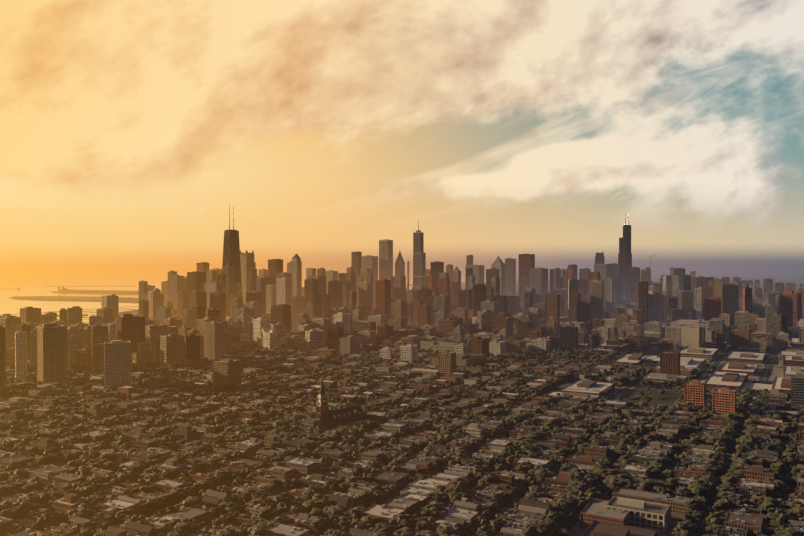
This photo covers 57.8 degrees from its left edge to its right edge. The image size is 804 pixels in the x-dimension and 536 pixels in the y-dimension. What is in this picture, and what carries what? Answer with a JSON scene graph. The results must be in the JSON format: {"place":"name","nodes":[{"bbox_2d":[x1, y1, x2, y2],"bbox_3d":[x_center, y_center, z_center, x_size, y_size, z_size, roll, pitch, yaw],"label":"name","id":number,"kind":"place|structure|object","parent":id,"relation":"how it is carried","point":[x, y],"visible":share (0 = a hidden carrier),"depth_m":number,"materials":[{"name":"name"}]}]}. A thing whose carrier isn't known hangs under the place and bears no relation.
{"place":"outdoors","nodes":[
{"label":"outdoors","id":0,"kind":"place"},
{"bbox_2d":[0,264,485,322],"bbox_3d":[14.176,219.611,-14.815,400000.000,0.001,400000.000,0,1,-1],"label":"lake","id":1,"kind":"structure","parent":0,"point":[36,279],"depth_m":8915.20,"materials":[{"name":"liquid"}]},
{"bbox_2d":[0,0,803,263],"bbox_3d":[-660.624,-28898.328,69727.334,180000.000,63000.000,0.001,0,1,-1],"label":"sky","id":2,"kind":"structure","parent":0,"point":[340,131],"depth_m":69871.65,"materials":[{"name":"orange"}]},
{"bbox_2d":[10,264,803,333],"bbox_3d":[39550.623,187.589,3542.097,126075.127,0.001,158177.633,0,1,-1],"label":"lake","id":3,"kind":"structure","parent":0,"point":[785,273],"depth_m":14580.88,"materials":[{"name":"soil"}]},
{"bbox_2d":[18,286,138,315],"bbox_3d":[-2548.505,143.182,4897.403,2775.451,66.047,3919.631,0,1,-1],"label":"navy pier and breakwaters","id":4,"kind":"structure","parent":3,"relation":"on","point":[63,289],"depth_m":4988.84,"materials":[{"name":"grey concrete"}]},
{"bbox_2d":[0,305,351,369],"bbox_3d":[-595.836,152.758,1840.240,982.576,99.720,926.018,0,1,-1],"label":"apartment towers","id":5,"kind":"structure","parent":3,"relation":"on","point":[172,348],"depth_m":1592.17,"materials":[{"name":"concrete"},{"name":"brick"},{"name":"glass"}]},
{"bbox_2d":[222,204,241,297],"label":"skyscraper","id":6,"kind":"structure","parent":3,"relation":"on","point":[231,250],"depth_m":2971.35,"materials":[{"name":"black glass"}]},
{"bbox_2d":[240,250,255,302],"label":"skyscraper","id":7,"kind":"structure","parent":3,"relation":"on","point":[247,261],"depth_m":3050.93,"materials":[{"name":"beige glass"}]},
{"bbox_2d":[291,254,301,295],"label":"skyscraper","id":8,"kind":"structure","parent":3,"relation":"on","point":[296,269],"depth_m":3217.36,"materials":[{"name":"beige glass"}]},
{"bbox_2d":[316,378,366,429],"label":"church","id":9,"kind":"structure","parent":3,"relation":"on","point":[332,419],"depth_m":933.41,"materials":[{"name":"brown brick"}]},
{"bbox_2d":[379,239,392,279],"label":"skyscraper","id":10,"kind":"structure","parent":3,"relation":"on","point":[385,258],"depth_m":4289.08,"materials":[{"name":"grey glass"}]},
{"bbox_2d":[395,251,404,275],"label":"skyscraper","id":11,"kind":"structure","parent":3,"relation":"on","point":[399,266],"depth_m":4259.84,"materials":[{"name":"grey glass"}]},
{"bbox_2d":[0,270,803,414],"bbox_3d":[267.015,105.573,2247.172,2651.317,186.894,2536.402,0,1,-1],"label":"apartment buildings","id":12,"kind":"structure","parent":3,"relation":"on","point":[132,332],"depth_m":1550.91,"materials":[{"name":"brick"},{"name":"concrete"},{"name":"glass"}]},
{"bbox_2d":[41,306,783,535],"bbox_3d":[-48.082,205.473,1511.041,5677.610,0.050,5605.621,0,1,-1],"label":"roads and markings","id":13,"kind":"structure","parent":3,"relation":"on","point":[570,523],"depth_m":843.98,"materials":[{"name":"grey asphalt"}]},
{"bbox_2d":[413,219,425,286],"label":"skyscraper","id":14,"kind":"structure","parent":3,"relation":"on","point":[419,264],"depth_m":3453.74,"materials":[{"name":"grey glass"}]},
{"bbox_2d":[41,323,798,535],"bbox_3d":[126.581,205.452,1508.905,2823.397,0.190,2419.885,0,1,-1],"label":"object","id":15,"kind":"structure","parent":3,"relation":"on","point":[669,398],"depth_m":1180.86,"materials":[{"name":"grey concrete"}]},
{"bbox_2d":[6,324,638,415],"bbox_3d":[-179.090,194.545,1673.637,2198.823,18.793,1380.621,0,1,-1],"label":"houses","id":16,"kind":"structure","parent":15,"relation":"on","point":[561,367],"depth_m":1262.14,"materials":[{"name":"brown brick"}]},
{"bbox_2d":[0,327,790,413],"bbox_3d":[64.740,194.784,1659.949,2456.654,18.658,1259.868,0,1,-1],"label":"trees","id":17,"kind":"object","parent":15,"relation":"on","point":[569,356],"visible":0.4,"depth_m":1249.51,"materials":[{"name":"green plant"}]},
{"bbox_2d":[0,401,803,535],"bbox_3d":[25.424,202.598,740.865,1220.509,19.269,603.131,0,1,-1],"label":"trees","id":18,"kind":"object","parent":15,"relation":"on","point":[779,511],"visible":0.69,"depth_m":723.79,"materials":[{"name":"green plant"}]},
{"bbox_2d":[0,389,803,535],"bbox_3d":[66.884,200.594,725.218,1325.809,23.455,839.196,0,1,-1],"label":"houses","id":19,"kind":"structure","parent":15,"relation":"on","point":[460,516],"depth_m":730.63,"materials":[{"name":"brown brick"}]},
{"bbox_2d":[0,317,803,535],"bbox_3d":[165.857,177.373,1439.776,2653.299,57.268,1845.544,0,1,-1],"label":"mid-rise buildings","id":20,"kind":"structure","parent":15,"relation":"on","point":[646,518],"depth_m":1467.20,"materials":[{"name":"beige concrete"}]},
{"bbox_2d":[109,355,771,531],"bbox_3d":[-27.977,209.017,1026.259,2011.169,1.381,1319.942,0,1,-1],"label":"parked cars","id":21,"kind":"object","parent":15,"relation":"on","point":[578,518],"visible":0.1,"depth_m":678.52,"materials":[{"name":"multicoloured metal"}]},
{"bbox_2d":[132,309,766,331],"bbox_3d":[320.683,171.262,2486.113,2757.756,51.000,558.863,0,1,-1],"label":"buildings","id":22,"kind":"structure","parent":15,"relation":"on","point":[472,317],"depth_m":2522.62,"materials":[{"name":"brown brick"}]},
{"bbox_2d":[251,324,798,528],"bbox_3d":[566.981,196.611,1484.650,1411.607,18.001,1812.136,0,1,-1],"label":"low-rise buildings","id":23,"kind":"structure","parent":15,"relation":"on","point":[590,513],"depth_m":633.13,"materials":[{"name":"beige concrete"}]},
{"bbox_2d":[303,387,777,526],"bbox_3d":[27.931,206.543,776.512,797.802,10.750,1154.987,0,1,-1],"label":"elevated railway","id":24,"kind":"object","parent":15,"relation":"on","point":[775,451],"depth_m":890.09,"materials":[{"name":"brown metal"}]},
{"bbox_2d":[139,267,803,352],"bbox_3d":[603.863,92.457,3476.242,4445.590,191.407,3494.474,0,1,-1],"label":"high-rise buildings","id":25,"kind":"structure","parent":3,"relation":"on","point":[721,301],"depth_m":2427.11,"materials":[{"name":"concrete"},{"name":"brick"},{"name":"glass"}]},
{"bbox_2d":[197,251,753,315],"bbox_3d":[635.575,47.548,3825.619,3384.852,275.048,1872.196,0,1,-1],"label":"skyscrapers","id":26,"kind":"structure","parent":3,"relation":"on","point":[507,271],"depth_m":3921.08,"materials":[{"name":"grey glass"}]},
{"bbox_2d":[595,252,604,263],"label":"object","id":27,"kind":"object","parent":3,"relation":"on","point":[599,258],"visible":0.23,"depth_m":4459.94,"materials":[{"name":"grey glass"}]},
{"bbox_2d":[618,213,631,296],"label":"skyscraper","id":28,"kind":"structure","parent":3,"relation":"on","point":[625,257],"depth_m":4531.47,"materials":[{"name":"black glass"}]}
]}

